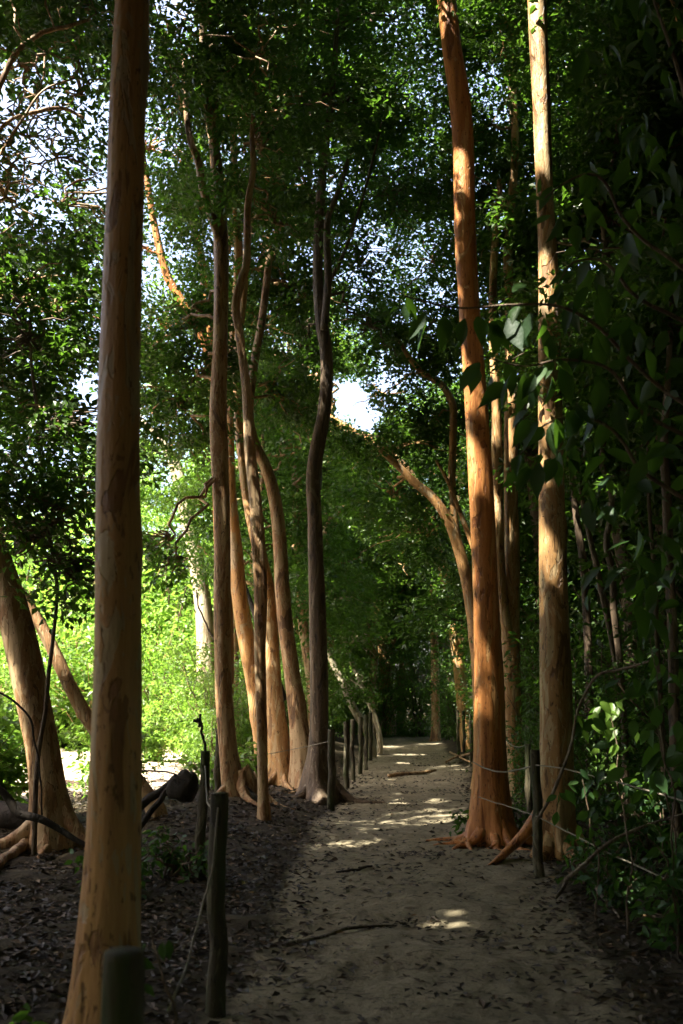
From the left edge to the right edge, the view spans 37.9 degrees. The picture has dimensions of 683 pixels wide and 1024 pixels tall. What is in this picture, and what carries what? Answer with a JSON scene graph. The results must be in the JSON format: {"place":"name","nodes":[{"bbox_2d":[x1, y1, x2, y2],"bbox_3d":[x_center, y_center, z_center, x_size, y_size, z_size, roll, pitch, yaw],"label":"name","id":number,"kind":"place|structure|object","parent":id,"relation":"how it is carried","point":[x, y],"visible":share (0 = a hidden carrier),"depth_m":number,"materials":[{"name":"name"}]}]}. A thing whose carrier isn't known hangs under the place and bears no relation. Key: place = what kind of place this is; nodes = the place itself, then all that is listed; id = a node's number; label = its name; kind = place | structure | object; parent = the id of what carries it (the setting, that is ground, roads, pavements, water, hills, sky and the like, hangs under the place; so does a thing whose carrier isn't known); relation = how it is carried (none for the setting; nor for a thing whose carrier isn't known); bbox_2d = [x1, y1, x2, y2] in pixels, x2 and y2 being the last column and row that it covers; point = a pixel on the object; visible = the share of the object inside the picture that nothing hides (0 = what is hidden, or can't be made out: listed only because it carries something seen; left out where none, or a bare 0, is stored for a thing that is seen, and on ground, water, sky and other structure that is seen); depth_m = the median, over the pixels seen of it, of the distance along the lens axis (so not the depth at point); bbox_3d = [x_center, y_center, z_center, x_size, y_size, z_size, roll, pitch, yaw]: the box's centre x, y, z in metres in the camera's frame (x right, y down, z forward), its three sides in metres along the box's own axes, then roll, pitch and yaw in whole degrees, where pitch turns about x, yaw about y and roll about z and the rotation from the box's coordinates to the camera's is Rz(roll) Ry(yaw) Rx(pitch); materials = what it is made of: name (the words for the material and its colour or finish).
{"place":"outdoors","nodes":[
{"label":"outdoors","id":0,"kind":"place"},
{"bbox_2d":[0,0,636,688],"label":"sky","id":1,"kind":"structure","parent":0,"point":[348,394],"materials":[{"name":"white"}]},
{"bbox_2d":[0,696,682,1023],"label":"ground","id":2,"kind":"structure","parent":0,"point":[19,875],"depth_m":7.05,"materials":[{"name":"soil"}]},
{"bbox_2d":[0,682,67,803],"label":"shrub","id":3,"kind":"object","parent":2,"relation":"on","point":[11,769],"visible":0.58,"depth_m":10.58,"materials":[{"name":"green plant"}]},
{"bbox_2d":[0,784,84,846],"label":"dead branch","id":4,"kind":"object","parent":2,"relation":"on","point":[16,811],"visible":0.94,"depth_m":8.06,"materials":[{"name":"brown wood"}]},
{"bbox_2d":[0,625,93,748],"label":"shrub","id":5,"kind":"object","parent":2,"relation":"on","point":[75,666],"visible":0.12,"depth_m":22.83,"materials":[{"name":"green plant"}]},
{"bbox_2d":[0,272,147,856],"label":"sapling","id":6,"kind":"object","parent":2,"relation":"on","point":[55,435],"visible":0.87,"depth_m":8.92,"materials":[{"name":"green plant"}]},
{"bbox_2d":[4,426,167,820],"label":"leaning tree","id":7,"kind":"object","parent":2,"relation":"on","point":[80,706],"visible":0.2,"depth_m":10.78,"materials":[{"name":"brown plant"}]},
{"bbox_2d":[0,621,184,752],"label":"shrub","id":8,"kind":"object","parent":2,"relation":"on","point":[87,685],"visible":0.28,"depth_m":21.74,"materials":[{"name":"green plant"}]},
{"bbox_2d":[0,581,187,733],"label":"shrub","id":9,"kind":"object","parent":2,"relation":"on","point":[85,627],"visible":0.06,"depth_m":25.13,"materials":[{"name":"green plant"}]},
{"bbox_2d":[0,0,204,858],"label":"leaning tree","id":10,"kind":"object","parent":2,"relation":"on","point":[53,22],"visible":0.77,"depth_m":10.07,"materials":[{"name":"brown plant"}]},
{"bbox_2d":[62,0,149,1023],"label":"smooth bark tree","id":11,"kind":"object","parent":2,"relation":"on","point":[109,915],"visible":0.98,"depth_m":3.86,"materials":[{"name":"brown plant"}]},
{"bbox_2d":[0,515,213,668],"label":"shrub","id":12,"kind":"object","parent":2,"relation":"on","point":[28,583],"visible":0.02,"depth_m":27.25,"materials":[{"name":"green plant"}]},
{"bbox_2d":[66,712,164,797],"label":"shrub","id":13,"kind":"object","parent":2,"relation":"on","point":[85,768],"visible":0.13,"depth_m":12.06,"materials":[{"name":"green plant"}]},
{"bbox_2d":[101,946,144,1023],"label":"fence post","id":14,"kind":"object","parent":2,"relation":"on","point":[122,993],"visible":1,"depth_m":2.16,"materials":[{"name":"brown wood"}]},
{"bbox_2d":[68,413,178,590],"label":"forest tree","id":15,"kind":"object","parent":2,"relation":"on","point":[144,511],"visible":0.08,"depth_m":28.63,"materials":[{"name":"green plant"}]},
{"bbox_2d":[66,601,195,742],"bbox_3d":[-4.738,4.107,24.907,3.585,3.627,4.966,10,-14,-44],"label":"shrub","id":16,"kind":"object","parent":2,"relation":"on","point":[188,630],"visible":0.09,"depth_m":24.50,"materials":[{"name":"green plant"}]},
{"bbox_2d":[45,94,242,527],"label":"slender tree","id":17,"kind":"object","parent":2,"relation":"on","point":[179,298],"visible":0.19,"depth_m":18.15,"materials":[{"name":"green plant"}]},
{"bbox_2d":[141,786,166,829],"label":"dead branch","id":18,"kind":"object","parent":2,"relation":"on","point":[154,807],"visible":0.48,"depth_m":7.51,"materials":[{"name":"brown wood"}]},
{"bbox_2d":[166,769,198,802],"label":"dark clump","id":19,"kind":"object","parent":18,"relation":"hanging from","point":[183,785],"visible":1,"depth_m":7.44,"materials":[{"name":"brown wood"}]},
{"bbox_2d":[142,924,177,1023],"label":"leafy sprig","id":20,"kind":"object","parent":2,"relation":"on","point":[166,950],"visible":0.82,"depth_m":3.49,"materials":[{"name":"green plant"}]},
{"bbox_2d":[142,698,185,762],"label":"shrub","id":21,"kind":"object","parent":2,"relation":"on","point":[163,738],"visible":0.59,"depth_m":19.03,"materials":[{"name":"green plant"}]},
{"bbox_2d":[63,544,270,733],"bbox_3d":[-4.621,3.313,26.522,5.708,5.531,6.176,2,-10,-10],"label":"shrub","id":22,"kind":"object","parent":2,"relation":"on","point":[175,624],"visible":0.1,"depth_m":25.92,"materials":[{"name":"green plant"}]},
{"bbox_2d":[142,627,198,745],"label":"shrub","id":23,"kind":"object","parent":2,"relation":"on","point":[173,682],"visible":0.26,"depth_m":22.37,"materials":[{"name":"green plant"}]},
{"bbox_2d":[141,826,208,883],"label":"plant","id":24,"kind":"object","parent":2,"relation":"on","point":[167,858],"visible":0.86,"depth_m":8.02,"materials":[{"name":"green plant"}]},
{"bbox_2d":[140,353,214,696],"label":"leaning tree","id":25,"kind":"object","parent":2,"relation":"on","point":[203,636],"visible":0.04,"depth_m":21.83,"materials":[{"name":"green plant"}]},
{"bbox_2d":[142,662,248,753],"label":"shrub","id":26,"kind":"object","parent":2,"relation":"on","point":[183,704],"visible":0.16,"depth_m":20.94,"materials":[{"name":"green plant"}]},
{"bbox_2d":[100,106,300,707],"bbox_3d":[-2.768,-1.765,18.509,3.487,12.827,3.211,8,-13,-38],"label":"slender tree","id":27,"kind":"object","parent":2,"relation":"on","point":[232,634],"visible":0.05,"depth_m":18.80,"materials":[{"name":"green plant"}]},
{"bbox_2d":[45,0,356,809],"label":"slender tree","id":28,"kind":"object","parent":2,"relation":"on","point":[211,400],"visible":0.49,"depth_m":13.99,"materials":[{"name":"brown plant"}]},
{"bbox_2d":[195,751,209,878],"bbox_3d":[-1.133,2.584,8.073,0.115,1.264,0.098,0,-10,0],"label":"fence post","id":29,"kind":"object","parent":2,"relation":"on","point":[200,830],"visible":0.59,"depth_m":8.07,"materials":[{"name":"brown wood"}]},
{"bbox_2d":[160,665,251,766],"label":"shrub","id":30,"kind":"object","parent":2,"relation":"on","point":[211,738],"visible":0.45,"depth_m":17.21,"materials":[{"name":"green plant"}]},
{"bbox_2d":[103,44,319,776],"bbox_3d":[-2.124,-1.965,16.579,3.851,12.865,3.814,0,-10,0],"label":"slender tree","id":31,"kind":"object","parent":2,"relation":"on","point":[243,623],"visible":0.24,"depth_m":16.55,"materials":[{"name":"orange plant"}]},
{"bbox_2d":[142,637,281,762],"bbox_3d":[-2.505,3.592,19.377,2.616,2.535,2.831,-5,-11,27],"label":"shrub","id":32,"kind":"object","parent":2,"relation":"on","point":[188,681],"visible":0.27,"depth_m":19.25,"materials":[{"name":"green plant"}]},
{"bbox_2d":[140,247,366,753],"bbox_3d":[-1.526,-0.432,21.311,5.825,11.438,5.386,-5,-11,25],"label":"forest tree","id":33,"kind":"object","parent":2,"relation":"on","point":[190,482],"visible":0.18,"depth_m":20.88,"materials":[{"name":"green plant"}]},
{"bbox_2d":[146,384,385,744],"bbox_3d":[-1.415,1.236,21.068,4.726,8.062,5.630,-6,-12,31],"label":"forest tree","id":34,"kind":"object","parent":2,"relation":"on","point":[298,571],"visible":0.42,"depth_m":20.59,"materials":[{"name":"green plant"}]},
{"bbox_2d":[156,0,404,820],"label":"slender tree","id":35,"kind":"object","parent":2,"relation":"on","point":[239,96],"visible":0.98,"depth_m":12.96,"materials":[{"name":"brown plant"}]},
{"bbox_2d":[189,180,389,793],"bbox_3d":[-0.843,-0.593,16.076,3.270,9.915,3.283,0,-10,0],"label":"slender tree","id":36,"kind":"object","parent":2,"relation":"on","point":[298,721],"visible":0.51,"depth_m":15.52,"materials":[{"name":"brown plant"}]},
{"bbox_2d":[172,0,419,789],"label":"slender tree","id":37,"kind":"object","parent":2,"relation":"on","point":[278,742],"visible":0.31,"depth_m":15.73,"materials":[{"name":"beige plant"}]},
{"bbox_2d":[186,414,409,695],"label":"forest tree","id":38,"kind":"object","parent":2,"relation":"on","point":[367,549],"visible":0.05,"depth_m":27.27,"materials":[{"name":"green plant"}]},
{"bbox_2d":[101,0,505,492],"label":"slender tree","id":39,"kind":"object","parent":2,"relation":"on","point":[387,228],"visible":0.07,"depth_m":20.21,"materials":[{"name":"green plant"}]},
{"bbox_2d":[199,269,440,645],"bbox_3d":[-1.164,-0.433,25.295,6.167,12.828,6.533,7,-13,-36],"label":"forest tree","id":40,"kind":"object","parent":2,"relation":"on","point":[352,346],"visible":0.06,"depth_m":24.93,"materials":[{"name":"green plant"}]},
{"bbox_2d":[250,545,396,757],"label":"leaning tree","id":41,"kind":"object","parent":2,"relation":"on","point":[356,713],"visible":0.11,"depth_m":22.94,"materials":[{"name":"green plant"}]},
{"bbox_2d":[248,291,428,726],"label":"forest tree","id":42,"kind":"object","parent":2,"relation":"on","point":[295,483],"visible":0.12,"depth_m":21.81,"materials":[{"name":"green plant"}]},
{"bbox_2d":[0,750,682,1023],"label":"leaf litter","id":43,"kind":"object","parent":2,"relation":"on","point":[31,949],"visible":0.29,"depth_m":6.34,"materials":[{"name":"brown plant"}]},
{"bbox_2d":[306,558,396,754],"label":"leaning tree","id":44,"kind":"object","parent":2,"relation":"on","point":[364,694],"visible":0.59,"depth_m":22.23,"materials":[{"name":"green plant"}]},
{"bbox_2d":[297,487,446,736],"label":"forest tree","id":45,"kind":"object","parent":2,"relation":"on","point":[395,608],"visible":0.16,"depth_m":30.18,"materials":[{"name":"green plant"}]},
{"bbox_2d":[223,0,525,805],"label":"slender tree","id":46,"kind":"object","parent":2,"relation":"on","point":[313,785],"visible":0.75,"depth_m":15.74,"materials":[{"name":"green plant"}]},
{"bbox_2d":[280,337,469,751],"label":"leaning tree","id":47,"kind":"object","parent":2,"relation":"on","point":[457,681],"visible":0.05,"depth_m":23.62,"materials":[{"name":"plant"}]},
{"bbox_2d":[149,0,615,850],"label":"smooth bark tree","id":48,"kind":"object","parent":2,"relation":"on","point":[491,824],"visible":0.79,"depth_m":10.46,"materials":[{"name":"brown plant"}]},
{"bbox_2d":[331,478,450,734],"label":"slender tree","id":49,"kind":"object","parent":2,"relation":"on","point":[380,572],"visible":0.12,"depth_m":27.67,"materials":[{"name":"green plant"}]},
{"bbox_2d":[356,652,429,737],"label":"shrub","id":50,"kind":"object","parent":2,"relation":"on","point":[384,707],"visible":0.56,"depth_m":30.78,"materials":[{"name":"green plant"}]},
{"bbox_2d":[298,177,517,788],"bbox_3d":[1.042,-0.592,17.281,4.405,10.496,3.956,7,-12,-33],"label":"leaning tree","id":51,"kind":"object","parent":2,"relation":"on","point":[415,429],"visible":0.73,"depth_m":16.92,"materials":[{"name":"green plant"}]},
{"bbox_2d":[349,378,466,740],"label":"forest tree","id":52,"kind":"object","parent":2,"relation":"on","point":[435,735],"visible":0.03,"depth_m":28.81,"materials":[{"name":"green plant"}]},
{"bbox_2d":[376,641,452,736],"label":"shrub","id":53,"kind":"object","parent":2,"relation":"on","point":[418,728],"visible":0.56,"depth_m":31.14,"materials":[{"name":"green plant"}]},
{"bbox_2d":[402,652,470,737],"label":"shrub","id":54,"kind":"object","parent":2,"relation":"on","point":[429,711],"visible":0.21,"depth_m":29.61,"materials":[{"name":"green plant"}]},
{"bbox_2d":[409,650,472,740],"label":"shrub","id":55,"kind":"object","parent":2,"relation":"on","point":[452,714],"visible":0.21,"depth_m":26.72,"materials":[{"name":"green plant"}]},
{"bbox_2d":[388,425,571,667],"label":"forest tree","id":56,"kind":"object","parent":2,"relation":"on","point":[464,630],"visible":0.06,"depth_m":21.87,"materials":[{"name":"green plant"}]},
{"bbox_2d":[416,225,570,665],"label":"forest tree","id":57,"kind":"object","parent":2,"relation":"on","point":[460,476],"visible":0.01,"depth_m":20.91,"materials":[{"name":"green plant"}]},
{"bbox_2d":[364,0,643,799],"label":"slender tree","id":58,"kind":"object","parent":2,"relation":"on","point":[503,148],"visible":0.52,"depth_m":15.14,"materials":[{"name":"green plant"}]},
{"bbox_2d":[383,403,646,670],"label":"forest tree","id":59,"kind":"object","parent":2,"relation":"on","point":[442,604],"visible":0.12,"depth_m":16.94,"materials":[{"name":"green plant"}]},
{"bbox_2d":[377,0,682,649],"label":"broadleaf sapling","id":60,"kind":"object","parent":2,"relation":"on","point":[619,336],"visible":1,"depth_m":5.18,"materials":[{"name":"green plant"}]},
{"bbox_2d":[440,0,627,596],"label":"slender tree","id":61,"kind":"object","parent":2,"relation":"on","point":[534,513],"visible":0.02,"depth_m":16.86,"materials":[{"name":"plant"}]},
{"bbox_2d":[459,618,609,766],"bbox_3d":[3.385,2.829,15.844,2.854,2.766,3.088,-7,-12,33],"label":"shrub","id":62,"kind":"object","parent":2,"relation":"on","point":[531,680],"visible":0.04,"depth_m":15.76,"materials":[{"name":"green plant"}]},
{"bbox_2d":[405,0,682,864],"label":"smooth bark tree","id":63,"kind":"object","parent":2,"relation":"on","point":[556,713],"visible":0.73,"depth_m":9.86,"materials":[{"name":"brown plant"}]},
{"bbox_2d":[429,0,682,648],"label":"forest tree","id":64,"kind":"object","parent":2,"relation":"on","point":[483,188],"visible":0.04,"depth_m":15.23,"materials":[{"name":"green plant"}]},
{"bbox_2d":[505,669,614,802],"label":"shrub","id":65,"kind":"object","parent":2,"relation":"on","point":[537,737],"visible":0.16,"depth_m":12.74,"materials":[{"name":"green plant"}]},
{"bbox_2d":[506,716,614,817],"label":"shrub","id":66,"kind":"object","parent":2,"relation":"on","point":[521,779],"visible":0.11,"depth_m":11.17,"materials":[{"name":"green plant"}]},
{"bbox_2d":[483,244,652,810],"bbox_3d":[2.881,0.140,11.757,2.679,6.775,2.473,0,-10,0],"label":"sapling","id":67,"kind":"object","parent":2,"relation":"on","point":[587,630],"visible":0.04,"depth_m":11.56,"materials":[{"name":"plant"}]},
{"bbox_2d":[457,529,682,731],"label":"shrub","id":68,"kind":"object","parent":2,"relation":"on","point":[527,593],"visible":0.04,"depth_m":15.97,"materials":[{"name":"green plant"}]},
{"bbox_2d":[465,432,682,605],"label":"forest tree","id":69,"kind":"object","parent":2,"relation":"on","point":[527,540],"visible":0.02,"depth_m":16.77,"materials":[{"name":"green plant"}]},
{"bbox_2d":[492,391,660,813],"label":"sapling","id":70,"kind":"object","parent":2,"relation":"on","point":[596,477],"visible":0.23,"depth_m":10.99,"materials":[{"name":"green plant"}]},
{"bbox_2d":[546,769,608,920],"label":"leafy sprig","id":71,"kind":"object","parent":2,"relation":"on","point":[584,815],"visible":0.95,"depth_m":6.64,"materials":[{"name":"green plant"}]},
{"bbox_2d":[475,0,682,772],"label":"forest tree","id":72,"kind":"object","parent":2,"relation":"on","point":[572,188],"visible":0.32,"depth_m":13.82,"materials":[{"name":"green plant"}]},
{"bbox_2d":[480,256,682,821],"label":"sapling","id":73,"kind":"object","parent":2,"relation":"on","point":[613,594],"visible":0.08,"depth_m":10.58,"materials":[{"name":"plant"}]},
{"bbox_2d":[504,632,667,825],"bbox_3d":[2.872,2.298,10.851,2.140,2.074,2.316,0,-10,0],"label":"shrub","id":74,"kind":"object","parent":2,"relation":"on","point":[605,787],"visible":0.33,"depth_m":10.73,"materials":[{"name":"green plant"}]},
{"bbox_2d":[498,190,682,865],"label":"sapling","id":75,"kind":"object","parent":2,"relation":"on","point":[661,277],"visible":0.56,"depth_m":8.94,"materials":[{"name":"green plant"}]},
{"bbox_2d":[535,660,648,822],"bbox_3d":[1.810,1.680,7.171,0.114,1.209,1.285,5,-11,-26],"label":"bent twig","id":76,"kind":"object","parent":2,"relation":"on","point":[595,677],"visible":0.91,"depth_m":7.37,"materials":[{"name":"brown wood"}]},
{"bbox_2d":[502,461,682,784],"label":"shrub","id":77,"kind":"object","parent":2,"relation":"on","point":[621,613],"visible":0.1,"depth_m":12.88,"materials":[{"name":"green plant"}]},
{"bbox_2d":[502,310,682,620],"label":"forest tree","id":78,"kind":"object","parent":2,"relation":"on","point":[655,508],"visible":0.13,"depth_m":11.88,"materials":[{"name":"green plant"}]},
{"bbox_2d":[503,503,682,709],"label":"shrub","id":79,"kind":"object","parent":2,"relation":"on","point":[570,545],"visible":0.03,"depth_m":15.04,"materials":[{"name":"green plant"}]},
{"bbox_2d":[504,602,682,786],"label":"shrub","id":80,"kind":"object","parent":2,"relation":"on","point":[575,665],"visible":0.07,"depth_m":13.55,"materials":[{"name":"green plant"}]},
{"bbox_2d":[505,0,682,244],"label":"forest tree","id":81,"kind":"object","parent":2,"relation":"on","point":[665,133],"visible":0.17,"depth_m":13.94,"materials":[{"name":"green plant"}]},
{"bbox_2d":[508,291,682,854],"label":"sapling","id":82,"kind":"object","parent":2,"relation":"on","point":[635,376],"visible":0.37,"depth_m":9.32,"materials":[{"name":"green plant"}]},
{"bbox_2d":[519,599,682,835],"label":"shrub","id":83,"kind":"object","parent":2,"relation":"on","point":[644,718],"visible":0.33,"depth_m":9.69,"materials":[{"name":"green plant"}]},
{"bbox_2d":[555,816,656,885],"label":"plant","id":84,"kind":"object","parent":2,"relation":"on","point":[583,849],"visible":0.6,"depth_m":7.96,"materials":[{"name":"green plant"}]},
{"bbox_2d":[535,415,682,720],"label":"shrub","id":85,"kind":"object","parent":2,"relation":"on","point":[589,447],"visible":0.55,"depth_m":8.69,"materials":[{"name":"green plant"}]},
{"bbox_2d":[578,698,639,938],"bbox_3d":[1.761,1.953,6.396,0.355,1.496,0.462,0,-10,0],"label":"leafy sprig","id":86,"kind":"object","parent":2,"relation":"on","point":[611,710],"visible":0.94,"depth_m":6.39,"materials":[{"name":"green plant"}]},
{"bbox_2d":[555,813,682,918],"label":"dead branch","id":87,"kind":"object","parent":2,"relation":"on","point":[581,867],"visible":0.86,"depth_m":7.05,"materials":[{"name":"brown wood"}]},
{"bbox_2d":[574,836,666,912],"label":"shrub","id":88,"kind":"object","parent":2,"relation":"on","point":[618,897],"visible":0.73,"depth_m":6.95,"materials":[{"name":"green plant"}]},
{"bbox_2d":[565,672,682,958],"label":"leafy sprig","id":89,"kind":"object","parent":2,"relation":"on","point":[657,779],"visible":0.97,"depth_m":5.78,"materials":[{"name":"green plant"}]},
{"bbox_2d":[573,538,682,809],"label":"shrub","id":90,"kind":"object","parent":2,"relation":"on","point":[630,693],"visible":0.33,"depth_m":9.49,"materials":[{"name":"green plant"}]},
{"bbox_2d":[578,822,682,953],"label":"shrub","id":91,"kind":"object","parent":2,"relation":"on","point":[665,885],"visible":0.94,"depth_m":5.82,"materials":[{"name":"green plant"}]},
{"bbox_2d":[581,603,682,809],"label":"shrub","id":92,"kind":"object","parent":2,"relation":"on","point":[606,639],"visible":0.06,"depth_m":11.29,"materials":[{"name":"green plant"}]},
{"bbox_2d":[590,762,682,861],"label":"shrub","id":93,"kind":"object","parent":2,"relation":"on","point":[633,821],"visible":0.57,"depth_m":8.81,"materials":[{"name":"green plant"}]},
{"bbox_2d":[614,675,682,868],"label":"shrub","id":94,"kind":"object","parent":2,"relation":"on","point":[676,776],"visible":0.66,"depth_m":7.49,"materials":[{"name":"green plant"}]},
{"bbox_2d":[623,607,676,949],"bbox_3d":[1.920,1.609,6.074,0.258,2.050,0.362,0,-10,0],"label":"leafy sprig","id":95,"kind":"object","parent":2,"relation":"on","point":[653,660],"visible":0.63,"depth_m":6.14,"materials":[{"name":"green plant"}]},
{"bbox_2d":[641,531,682,778],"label":"shrub","id":96,"kind":"object","parent":2,"relation":"on","point":[652,759],"visible":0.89,"depth_m":7.04,"materials":[{"name":"green plant"}]},
{"bbox_2d":[194,733,672,1023],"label":"path","id":97,"kind":"structure","parent":0,"point":[381,986],"depth_m":6.39,"materials":[{"name":"soil"}]},
{"bbox_2d":[205,792,227,1017],"bbox_3d":[-0.591,1.988,4.723,0.110,1.272,0.111,0,-10,0],"label":"fence post","id":98,"kind":"object","parent":97,"relation":"on","point":[217,972],"visible":0.96,"depth_m":4.71,"materials":[{"name":"brown wood"}]},
{"bbox_2d":[327,729,335,810],"bbox_3d":[-0.127,3.464,12.891,0.121,1.286,0.110,0,-10,0],"label":"fence post","id":99,"kind":"object","parent":97,"relation":"on","point":[332,774],"visible":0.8,"depth_m":12.88,"materials":[{"name":"brown wood"}]},
{"bbox_2d":[335,569,429,734],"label":"forest tree","id":100,"kind":"object","parent":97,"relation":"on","point":[393,642],"visible":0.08,"depth_m":32.11,"materials":[{"name":"green plant"}]},
{"bbox_2d":[530,750,544,876],"bbox_3d":[1.630,2.624,8.267,0.101,1.269,0.102,0,-10,0],"label":"fence post","id":101,"kind":"object","parent":97,"relation":"on","point":[537,856],"visible":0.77,"depth_m":8.26,"materials":[{"name":"brown wood"}]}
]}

